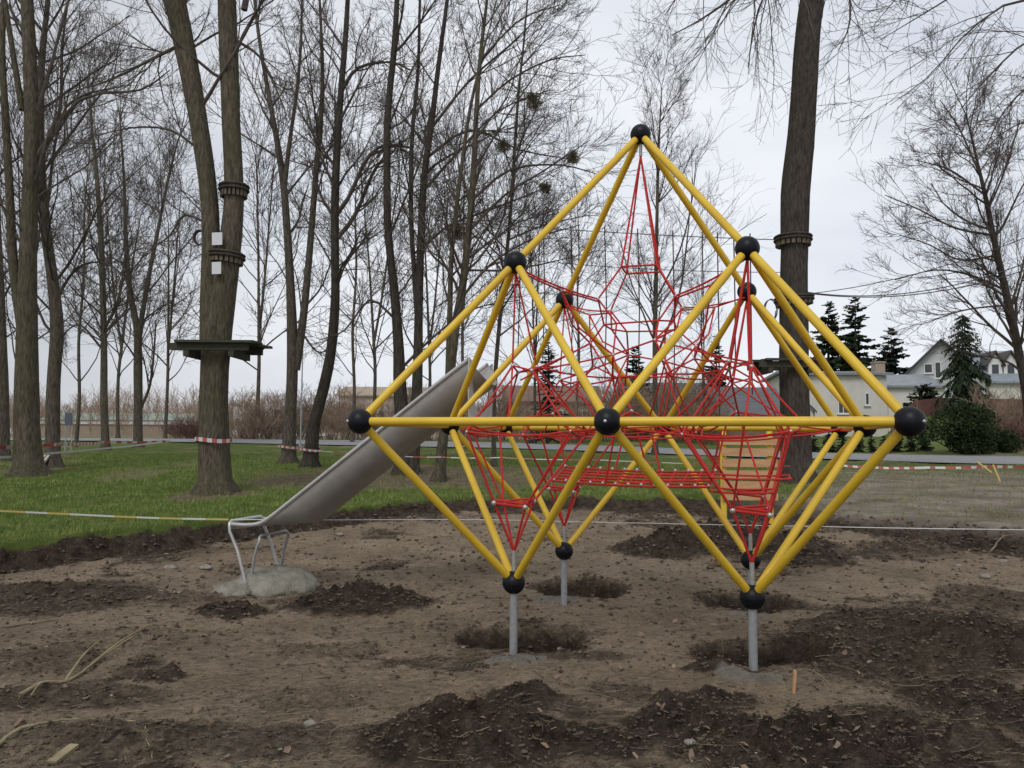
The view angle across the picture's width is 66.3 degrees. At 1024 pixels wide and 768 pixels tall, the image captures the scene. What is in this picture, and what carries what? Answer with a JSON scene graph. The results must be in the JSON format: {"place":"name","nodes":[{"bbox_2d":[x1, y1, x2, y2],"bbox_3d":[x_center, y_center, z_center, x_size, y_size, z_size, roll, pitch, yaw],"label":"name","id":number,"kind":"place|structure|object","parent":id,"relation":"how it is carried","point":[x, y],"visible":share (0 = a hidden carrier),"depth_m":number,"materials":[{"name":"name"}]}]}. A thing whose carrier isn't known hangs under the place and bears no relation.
{"place":"outdoors","nodes":[
{"label":"outdoors","id":0,"kind":"place"},
{"bbox_2d":[0,415,1023,767],"bbox_3d":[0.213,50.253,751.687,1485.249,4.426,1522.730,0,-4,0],"label":"ground","id":1,"kind":"structure","parent":0,"point":[554,633],"depth_m":6.57,"materials":[{"name":"soil"}]},
{"bbox_2d":[0,718,79,745],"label":"fallen branch","id":2,"kind":"object","parent":1,"relation":"on","point":[11,733],"visible":0.92,"depth_m":4.12,"materials":[{"name":"brown wood"}]},
{"bbox_2d":[0,5,113,461],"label":"bare tree","id":3,"kind":"object","parent":1,"relation":"on","point":[4,412],"visible":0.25,"depth_m":22.07,"materials":[{"name":"brown plant"}]},
{"bbox_2d":[47,743,78,764],"bbox_3d":[-2.213,1.825,3.866,0.050,0.040,0.164,0,-4,7],"label":"board scrap","id":4,"kind":"object","parent":1,"relation":"on","point":[63,753],"visible":1,"depth_m":3.85,"materials":[{"name":"brown wood"}]},
{"bbox_2d":[0,18,128,358],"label":"bare tree","id":5,"kind":"object","parent":1,"relation":"on","point":[3,227],"visible":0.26,"depth_m":40.89,"materials":[{"name":"brown plant"}]},
{"bbox_2d":[64,413,73,450],"bbox_3d":[-15.233,1.665,26.928,0.270,1.348,0.080,0,-4,0],"label":"notice board","id":6,"kind":"object","parent":1,"relation":"on","point":[69,417],"visible":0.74,"depth_m":26.92,"materials":[{"name":"metal"}]},
{"bbox_2d":[15,624,150,697],"bbox_3d":[-2.958,1.902,5.409,0.225,0.098,1.662,0,-4,-2],"label":"fallen branch","id":7,"kind":"object","parent":1,"relation":"on","point":[66,679],"visible":0.98,"depth_m":5.24,"materials":[{"name":"brown wood"}]},
{"bbox_2d":[0,0,182,467],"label":"bare tree","id":8,"kind":"object","parent":1,"relation":"on","point":[53,390],"visible":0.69,"depth_m":20.05,"materials":[{"name":"brown plant"}]},
{"bbox_2d":[0,440,169,448],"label":"barrier tape","id":9,"kind":"object","parent":8,"relation":"attached to","point":[62,444],"visible":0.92,"depth_m":24.14,"materials":[{"name":"red"}]},
{"bbox_2d":[12,6,174,446],"bbox_3d":[-17.662,-6.541,32.699,6.790,18.679,5.222,0,-4,0],"label":"bare tree","id":10,"kind":"object","parent":1,"relation":"on","point":[77,427],"visible":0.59,"depth_m":32.51,"materials":[{"name":"brown plant"}]},
{"bbox_2d":[0,0,211,477],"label":"bare tree","id":11,"kind":"object","parent":1,"relation":"on","point":[28,461],"visible":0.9,"depth_m":18.24,"materials":[{"name":"brown plant"}]},
{"bbox_2d":[0,441,161,458],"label":"barrier tape","id":12,"kind":"object","parent":11,"relation":"attached to","point":[49,453],"visible":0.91,"depth_m":21.58,"materials":[{"name":"red"}]},
{"bbox_2d":[35,0,191,449],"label":"bare tree","id":13,"kind":"object","parent":1,"relation":"on","point":[104,330],"visible":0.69,"depth_m":29.20,"materials":[{"name":"brown plant"}]},
{"bbox_2d":[40,413,197,435],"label":"long hall","id":14,"kind":"structure","parent":1,"relation":"on","point":[84,429],"depth_m":119.78,"materials":[{"name":"white"}]},
{"bbox_2d":[51,81,212,437],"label":"bare tree","id":15,"kind":"object","parent":1,"relation":"on","point":[118,369],"visible":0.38,"depth_m":52.37,"materials":[{"name":"brown plant"}]},
{"bbox_2d":[51,0,245,446],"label":"bare tree","id":16,"kind":"object","parent":1,"relation":"on","point":[137,354],"visible":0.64,"depth_m":33.14,"materials":[{"name":"brown plant"}]},
{"bbox_2d":[84,54,243,438],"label":"bare tree","id":17,"kind":"object","parent":1,"relation":"on","point":[169,328],"visible":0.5,"depth_m":45.90,"materials":[{"name":"brown plant"}]},
{"bbox_2d":[0,0,329,495],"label":"tree","id":18,"kind":"object","parent":1,"relation":"on","point":[218,293],"visible":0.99,"depth_m":15.16,"materials":[{"name":"brown plant"}]},
{"bbox_2d":[195,437,232,442],"bbox_3d":[-5.688,1.069,14.960,0.690,0.115,0.690,0,-4,0],"label":"barrier tape","id":19,"kind":"object","parent":18,"relation":"attached to","point":[197,439],"visible":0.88,"depth_m":14.67,"materials":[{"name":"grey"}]},
{"bbox_2d":[170,339,272,360],"bbox_3d":[-5.651,-0.638,15.074,1.762,0.302,1.138,0,-4,0],"label":"platform","id":20,"kind":"object","parent":18,"relation":"attached to","point":[243,350],"visible":0.94,"depth_m":14.61,"materials":[{"name":"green wood"}]},
{"bbox_2d":[208,248,245,266],"bbox_3d":[-5.526,-2.443,15.195,0.698,0.282,0.698,0,-4,0],"label":"slat collar","id":21,"kind":"object","parent":18,"relation":"attached to","point":[216,254],"visible":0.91,"depth_m":14.94,"materials":[{"name":"brown wood"}]},
{"bbox_2d":[218,180,249,200],"bbox_3d":[-5.421,-3.764,15.284,0.588,0.260,0.588,0,-4,0],"label":"slat collar","id":22,"kind":"object","parent":18,"relation":"attached to","point":[224,187],"visible":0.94,"depth_m":15.07,"materials":[{"name":"brown wood"}]},
{"bbox_2d":[161,415,197,438],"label":"bare shrub","id":23,"kind":"object","parent":1,"relation":"on","point":[169,429],"visible":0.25,"depth_m":49.56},
{"bbox_2d":[169,414,231,438],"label":"bare shrub","id":24,"kind":"object","parent":1,"relation":"on","point":[191,431],"visible":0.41,"depth_m":47.43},
{"bbox_2d":[183,384,273,437],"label":"bare shrub","id":25,"kind":"object","parent":1,"relation":"on","point":[229,403],"visible":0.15,"depth_m":61.51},
{"bbox_2d":[151,13,357,438],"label":"bare tree","id":26,"kind":"object","parent":1,"relation":"on","point":[260,312],"visible":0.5,"depth_m":44.41,"materials":[{"name":"brown plant"}]},
{"bbox_2d":[210,564,319,597],"bbox_3d":[-2.525,2.145,8.230,0.964,0.466,0.995,-1,-4,16],"label":"concrete footing","id":27,"kind":"object","parent":1,"relation":"on","point":[273,580],"visible":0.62,"depth_m":7.96,"materials":[{"name":"concrete"}]},
{"bbox_2d":[228,357,496,581],"bbox_3d":[-1.512,0.912,8.059,2.803,2.267,0.740,-1,-4,17],"label":"slide","id":28,"kind":"object","parent":27,"relation":"on","point":[349,475],"visible":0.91,"depth_m":7.82,"materials":[{"name":"metal"}]},
{"bbox_2d":[0,510,228,519],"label":"barrier tape","id":29,"kind":"object","parent":28,"relation":"attached to","point":[116,516],"visible":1,"depth_m":8.27,"materials":[{"name":"yellow"}]},
{"bbox_2d":[231,519,1023,529],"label":"barrier tape","id":30,"kind":"object","parent":28,"relation":"attached to","point":[645,523],"visible":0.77,"depth_m":9.12,"materials":[{"name":"grey"}]},
{"bbox_2d":[228,395,310,438],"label":"bare shrub","id":31,"kind":"object","parent":1,"relation":"on","point":[243,425],"visible":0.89,"depth_m":43.62,"materials":[{"name":"plant"}]},
{"bbox_2d":[230,386,309,438],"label":"bare shrub","id":32,"kind":"object","parent":1,"relation":"on","point":[279,430],"visible":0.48,"depth_m":45.59,"materials":[{"name":"plant"}]},
{"bbox_2d":[172,0,384,463],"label":"bare tree","id":33,"kind":"object","parent":1,"relation":"on","point":[287,456],"visible":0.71,"depth_m":22.16,"materials":[{"name":"brown plant"}]},
{"bbox_2d":[249,391,334,439],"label":"bare shrub","id":34,"kind":"object","parent":1,"relation":"on","point":[298,432],"visible":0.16,"depth_m":49.86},
{"bbox_2d":[299,355,302,450],"bbox_3d":[-8.063,0.523,30.029,0.111,4.052,0.111,-1,-4,15],"label":"pole","id":35,"kind":"object","parent":1,"relation":"on","point":[300,444],"visible":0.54,"depth_m":29.98,"materials":[{"name":"metal"}]},
{"bbox_2d":[296,378,371,439],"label":"bare shrub","id":36,"kind":"object","parent":1,"relation":"on","point":[326,407],"visible":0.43,"depth_m":47.56,"materials":[{"name":"plant"}]},
{"bbox_2d":[239,0,440,468],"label":"bare tree","id":37,"kind":"object","parent":1,"relation":"on","point":[309,459],"visible":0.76,"depth_m":20.82,"materials":[{"name":"brown plant"}]},
{"bbox_2d":[287,447,780,465],"bbox_3d":[-0.574,1.644,17.859,12.922,0.276,2.109,-1,-4,23],"label":"barrier tape","id":38,"kind":"object","parent":37,"relation":"attached to","point":[516,458],"visible":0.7,"depth_m":17.08,"materials":[{"name":"red"}]},
{"bbox_2d":[261,0,419,441],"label":"bare tree","id":39,"kind":"object","parent":1,"relation":"on","point":[366,295],"visible":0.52,"depth_m":40.60,"materials":[{"name":"brown plant"}]},
{"bbox_2d":[322,397,381,439],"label":"bare shrub","id":40,"kind":"object","parent":1,"relation":"on","point":[344,430],"visible":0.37,"depth_m":44.73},
{"bbox_2d":[340,395,393,439],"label":"bare shrub","id":41,"kind":"object","parent":1,"relation":"on","point":[380,409],"visible":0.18,"depth_m":46.55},
{"bbox_2d":[290,32,457,415],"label":"bare tree","id":42,"kind":"object","parent":1,"relation":"on","point":[375,347],"visible":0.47,"depth_m":48.27,"materials":[{"name":"brown plant"}]},
{"bbox_2d":[9,371,764,437],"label":"distant woods","id":43,"kind":"object","parent":1,"relation":"on","point":[95,406],"visible":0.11,"depth_m":120.29,"materials":[{"name":"plant"}]},
{"bbox_2d":[335,387,438,437],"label":"pinkish house","id":44,"kind":"structure","parent":1,"relation":"on","point":[367,391],"depth_m":95.10,"materials":[{"name":"pink"}]},
{"bbox_2d":[340,91,512,439],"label":"bare tree","id":45,"kind":"object","parent":1,"relation":"on","point":[430,362],"visible":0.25,"depth_m":55.31,"materials":[{"name":"brown plant"}]},
{"bbox_2d":[281,0,619,475],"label":"bare tree","id":46,"kind":"object","parent":1,"relation":"on","point":[400,363],"visible":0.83,"depth_m":19.23,"materials":[{"name":"brown plant"}]},
{"bbox_2d":[435,401,499,440],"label":"bare shrub","id":47,"kind":"object","parent":1,"relation":"on","point":[466,415],"visible":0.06,"depth_m":45.63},
{"bbox_2d":[419,3,536,445],"bbox_3d":[-2.009,-7.706,36.665,6.046,21.628,7.862,2,-4,-29],"label":"bare tree","id":48,"kind":"object","parent":1,"relation":"on","point":[462,344],"visible":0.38,"depth_m":36.31,"materials":[{"name":"brown plant"}]},
{"bbox_2d":[0,466,1019,767],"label":"leaf litter","id":49,"kind":"object","parent":1,"relation":"on","point":[450,682],"visible":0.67,"depth_m":5.28,"materials":[{"name":"plant"}]},
{"bbox_2d":[2,504,1020,765],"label":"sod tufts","id":50,"kind":"object","parent":1,"relation":"on","point":[614,694],"visible":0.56,"depth_m":5.46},
{"bbox_2d":[0,503,1023,767],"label":"soil clods","id":51,"kind":"object","parent":1,"relation":"on","point":[712,713],"visible":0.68,"depth_m":5.70,"materials":[{"name":"soil"}]},
{"bbox_2d":[0,451,1023,550],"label":"grass","id":52,"kind":"structure","parent":1,"relation":"on","point":[148,507],"depth_m":15.20,"materials":[{"name":"plant"}]},
{"bbox_2d":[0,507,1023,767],"bbox_3d":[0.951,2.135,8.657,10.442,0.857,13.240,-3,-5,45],"label":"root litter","id":53,"kind":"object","parent":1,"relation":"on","point":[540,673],"visible":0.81,"depth_m":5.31,"materials":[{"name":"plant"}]},
{"bbox_2d":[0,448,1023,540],"bbox_3d":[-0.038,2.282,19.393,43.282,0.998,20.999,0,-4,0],"label":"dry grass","id":54,"kind":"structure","parent":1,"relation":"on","point":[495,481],"depth_m":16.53,"materials":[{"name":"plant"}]},
{"bbox_2d":[2,500,1023,767],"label":"root fibres","id":55,"kind":"object","parent":1,"relation":"on","point":[596,694],"visible":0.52,"depth_m":4.56,"materials":[{"name":"plant"}]},
{"bbox_2d":[372,0,658,482],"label":"bare tree","id":56,"kind":"object","parent":1,"relation":"on","point":[439,470],"visible":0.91,"depth_m":17.79,"materials":[{"name":"brown plant"}]},
{"bbox_2d":[495,137,510,153],"bbox_3d":[-0.226,-5.738,18.952,0.428,0.417,0.421,-2,-4,27],"label":"mistletoe","id":57,"kind":"object","parent":56,"relation":"attached to","point":[500,144],"visible":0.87,"depth_m":18.87,"materials":[{"name":"green plant"}]},
{"bbox_2d":[522,88,544,112],"bbox_3d":[0.507,-6.871,19.017,0.573,0.620,0.594,-1,-4,22],"label":"mistletoe","id":58,"kind":"object","parent":56,"relation":"attached to","point":[528,104],"visible":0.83,"depth_m":18.94,"materials":[{"name":"green plant"}]},
{"bbox_2d":[473,221,780,432],"bbox_3d":[2.470,-1.232,17.374,7.076,4.908,0.030,0,-4,4],"label":"rope traverse","id":59,"kind":"object","parent":56,"relation":"attached to","point":[638,268],"visible":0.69,"depth_m":17.39,"materials":[{"name":"grey"}]},
{"bbox_2d":[475,376,557,440],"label":"bare shrub","id":60,"kind":"object","parent":1,"relation":"on","point":[500,401],"visible":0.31,"depth_m":49.43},
{"bbox_2d":[404,0,631,466],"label":"bare tree","id":61,"kind":"object","parent":1,"relation":"on","point":[493,462],"visible":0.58,"depth_m":21.28,"materials":[{"name":"brown plant"}]},
{"bbox_2d":[499,398,558,440],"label":"bare shrub","id":62,"kind":"object","parent":1,"relation":"on","point":[528,412],"visible":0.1,"depth_m":45.94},
{"bbox_2d":[464,113,603,443],"bbox_3d":[0.924,-5.102,40.282,6.856,16.712,8.359,-1,-4,19],"label":"bare tree","id":63,"kind":"object","parent":1,"relation":"on","point":[535,342],"visible":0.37,"depth_m":39.91,"materials":[{"name":"grey plant"}]},
{"bbox_2d":[527,328,567,443],"bbox_3d":[1.792,0.149,40.100,2.218,6.066,2.142,0,-4,0],"label":"spruce","id":64,"kind":"object","parent":1,"relation":"on","point":[547,375],"visible":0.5,"depth_m":39.97,"materials":[{"name":"green plant"}]},
{"bbox_2d":[502,385,601,438],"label":"beige house","id":65,"kind":"structure","parent":1,"relation":"on","point":[530,388],"depth_m":70.98,"materials":[{"name":"white"}]},
{"bbox_2d":[552,398,595,442],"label":"bare shrub","id":66,"kind":"object","parent":1,"relation":"on","point":[574,411],"visible":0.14,"depth_m":43.57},
{"bbox_2d":[526,89,653,439],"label":"bare tree","id":67,"kind":"object","parent":1,"relation":"on","point":[578,340],"visible":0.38,"depth_m":50.26,"materials":[{"name":"grey plant"}]},
{"bbox_2d":[562,378,650,440],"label":"bare shrub","id":68,"kind":"object","parent":1,"relation":"on","point":[604,402],"visible":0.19,"depth_m":45.55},
{"bbox_2d":[618,346,651,435],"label":"spruce","id":69,"kind":"object","parent":1,"relation":"on","point":[633,361],"visible":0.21,"depth_m":60.00,"materials":[{"name":"green plant"}]},
{"bbox_2d":[346,124,926,670],"bbox_3d":[1.079,-0.019,6.515,3.591,4.383,3.591,-1,-4,17],"label":"climbing frame","id":70,"kind":"object","parent":1,"relation":"on","point":[616,424],"visible":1,"depth_m":5.88,"materials":[{"name":"metal"}]},
{"bbox_2d":[594,365,691,439],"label":"bare shrub","id":71,"kind":"object","parent":1,"relation":"on","point":[639,409],"visible":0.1,"depth_m":47.31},
{"bbox_2d":[600,358,733,440],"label":"bare shrub","id":72,"kind":"object","parent":1,"relation":"on","point":[679,389],"visible":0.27,"depth_m":45.10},
{"bbox_2d":[594,2,773,454],"bbox_3d":[6.732,-6.255,31.526,6.668,18.376,5.207,2,-4,-26],"label":"bare tree","id":73,"kind":"object","parent":1,"relation":"on","point":[655,304],"visible":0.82,"depth_m":31.31,"materials":[{"name":"grey plant"}]},
{"bbox_2d":[645,375,737,442],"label":"bare shrub","id":74,"kind":"object","parent":1,"relation":"on","point":[693,407],"visible":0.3,"depth_m":43.67,"materials":[{"name":"plant"}]},
{"bbox_2d":[658,171,731,440],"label":"bare tree","id":75,"kind":"object","parent":1,"relation":"on","point":[700,323],"visible":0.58,"depth_m":44.55,"materials":[{"name":"grey plant"}]},
{"bbox_2d":[705,336,729,386],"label":"spruce","id":76,"kind":"object","parent":1,"relation":"on","point":[712,368],"visible":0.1,"depth_m":55.04,"materials":[{"name":"green plant"}]},
{"bbox_2d":[683,404,766,444],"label":"bare shrub","id":77,"kind":"object","parent":1,"relation":"on","point":[715,432],"visible":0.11,"depth_m":41.64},
{"bbox_2d":[698,387,779,441],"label":"shed","id":78,"kind":"structure","parent":1,"relation":"on","point":[755,406],"depth_m":44.83,"materials":[{"name":"grey brick"}]},
{"bbox_2d":[720,431,777,523],"bbox_3d":[3.476,1.488,11.506,0.817,1.683,0.132,0,-4,0],"label":"climbing ladder","id":79,"kind":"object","parent":1,"relation":"on","point":[767,452],"depth_m":11.46,"materials":[{"name":"brown wood"}]},
{"bbox_2d":[624,0,924,484],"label":"bare tree","id":80,"kind":"object","parent":1,"relation":"on","point":[794,394],"visible":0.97,"depth_m":17.14,"materials":[{"name":"brown plant"}]},
{"bbox_2d":[740,358,827,375],"bbox_3d":[5.895,-0.362,17.065,1.562,0.302,1.138,0,-4,0],"label":"tree platform","id":81,"kind":"object","parent":80,"relation":"attached to","point":[764,366],"visible":0.62,"depth_m":16.60,"materials":[{"name":"green wood"}]},
{"bbox_2d":[773,231,812,249],"bbox_3d":[6.185,-3.148,17.252,0.828,0.240,0.828,0,-4,0],"label":"slat collar","id":82,"kind":"object","parent":80,"relation":"attached to","point":[779,240],"visible":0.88,"depth_m":16.94,"materials":[{"name":"brown wood"}]},
{"bbox_2d":[773,293,814,307],"bbox_3d":[6.175,-1.817,17.163,0.858,0.262,0.858,0,-4,0],"label":"slat collar","id":83,"kind":"object","parent":80,"relation":"attached to","point":[809,297],"visible":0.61,"depth_m":16.84,"materials":[{"name":"brown wood"}]},
{"bbox_2d":[808,263,1023,295],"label":"steel wire","id":84,"kind":"object","parent":80,"relation":"attached to","point":[918,291],"visible":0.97,"depth_m":16.28,"materials":[{"name":"grey"}]},
{"bbox_2d":[812,270,1023,297],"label":"steel wire","id":85,"kind":"object","parent":80,"relation":"attached to","point":[920,293],"visible":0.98,"depth_m":16.26,"materials":[{"name":"grey"}]},
{"bbox_2d":[816,238,1023,292],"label":"steel wire","id":86,"kind":"object","parent":80,"relation":"attached to","point":[923,271],"visible":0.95,"depth_m":16.26,"materials":[{"name":"grey"}]},
{"bbox_2d":[761,361,893,436],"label":"white house","id":87,"kind":"structure","parent":1,"relation":"on","point":[866,398],"depth_m":55.07,"materials":[{"name":"white"}]},
{"bbox_2d":[810,301,844,370],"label":"spruce","id":88,"kind":"object","parent":1,"relation":"on","point":[832,325],"visible":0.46,"depth_m":78.09,"materials":[{"name":"green plant"}]},
{"bbox_2d":[831,297,883,371],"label":"spruce","id":89,"kind":"object","parent":1,"relation":"on","point":[852,345],"visible":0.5,"depth_m":76.26,"materials":[{"name":"green plant"}]},
{"bbox_2d":[871,327,911,373],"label":"spruce","id":90,"kind":"object","parent":1,"relation":"on","point":[892,361],"visible":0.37,"depth_m":84.90,"materials":[{"name":"green plant"}]},
{"bbox_2d":[779,0,1023,203],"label":"bare tree","id":91,"kind":"object","parent":1,"relation":"on","point":[985,87],"visible":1,"depth_m":15.46,"materials":[{"name":"brown plant"}]},
{"bbox_2d":[886,374,950,431],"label":"house","id":92,"kind":"structure","parent":1,"relation":"on","point":[900,387],"depth_m":66.14,"materials":[{"name":"paint"}]},
{"bbox_2d":[903,383,942,406],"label":"conifer bush","id":93,"kind":"object","parent":1,"relation":"on","point":[930,393],"visible":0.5,"depth_m":58.02,"materials":[{"name":"green plant"}]},
{"bbox_2d":[838,12,1023,414],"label":"bare tree","id":94,"kind":"object","parent":1,"relation":"on","point":[1008,308],"visible":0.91,"depth_m":20.29,"materials":[{"name":"brown plant"}]},
{"bbox_2d":[904,338,991,397],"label":"gabled house","id":95,"kind":"structure","parent":1,"relation":"on","point":[926,363],"depth_m":72.57,"materials":[{"name":"white"}]},
{"bbox_2d":[909,399,1000,454],"bbox_3d":[18.592,1.859,33.063,3.716,2.431,3.009,0,-4,0],"label":"evergreen bush","id":96,"kind":"object","parent":1,"relation":"on","point":[966,430],"visible":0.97,"depth_m":32.50,"materials":[{"name":"green plant"}]},
{"bbox_2d":[891,396,1022,433],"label":"panel fence","id":97,"kind":"object","parent":1,"relation":"on","point":[926,407],"visible":0.14,"depth_m":51.60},
{"bbox_2d":[934,314,996,420],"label":"spruce","id":98,"kind":"object","parent":1,"relation":"on","point":[966,369],"visible":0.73,"depth_m":49.87,"materials":[{"name":"green plant"}]},
{"bbox_2d":[953,380,1023,427],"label":"bare shrub","id":99,"kind":"object","parent":1,"relation":"on","point":[1016,409],"visible":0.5,"depth_m":41.21,"materials":[{"name":"plant"}]},
{"bbox_2d":[969,350,1023,398],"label":"dormer house","id":100,"kind":"structure","parent":1,"relation":"on","point":[1001,372],"depth_m":77.16,"materials":[{"name":"white"}]},
{"bbox_2d":[992,465,1000,481],"bbox_3d":[10.301,1.901,16.664,0.036,0.369,0.331,0,-4,9],"label":"stake","id":101,"kind":"object","parent":1,"relation":"on","point":[996,473],"visible":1,"depth_m":16.64,"materials":[{"name":"yellow"}]},
{"bbox_2d":[843,465,1023,468],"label":"barrier tape","id":102,"kind":"object","parent":101,"relation":"attached to","point":[962,467],"visible":0.81,"depth_m":16.92,"materials":[{"name":"red"}]},
{"bbox_2d":[981,426,1023,452],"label":"evergreen bush","id":103,"kind":"object","parent":1,"relation":"on","point":[1006,440],"visible":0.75,"depth_m":33.42,"materials":[{"name":"green plant"}]},
{"bbox_2d":[989,413,1023,447],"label":"bare shrub","id":104,"kind":"object","parent":1,"relation":"on","point":[1015,425],"visible":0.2,"depth_m":35.44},
{"bbox_2d":[998,414,1023,449],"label":"bare shrub","id":105,"kind":"object","parent":1,"relation":"on","point":[1000,426],"visible":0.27,"depth_m":34.92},
{"bbox_2d":[0,0,1023,436],"label":"sky","id":106,"kind":"structure","parent":0,"point":[837,241],"materials":[{"name":"white"}]},
{"bbox_2d":[10,438,1023,463],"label":"road","id":107,"kind":"structure","parent":0,"point":[966,459],"depth_m":33.68,"materials":[{"name":"asphalt"}]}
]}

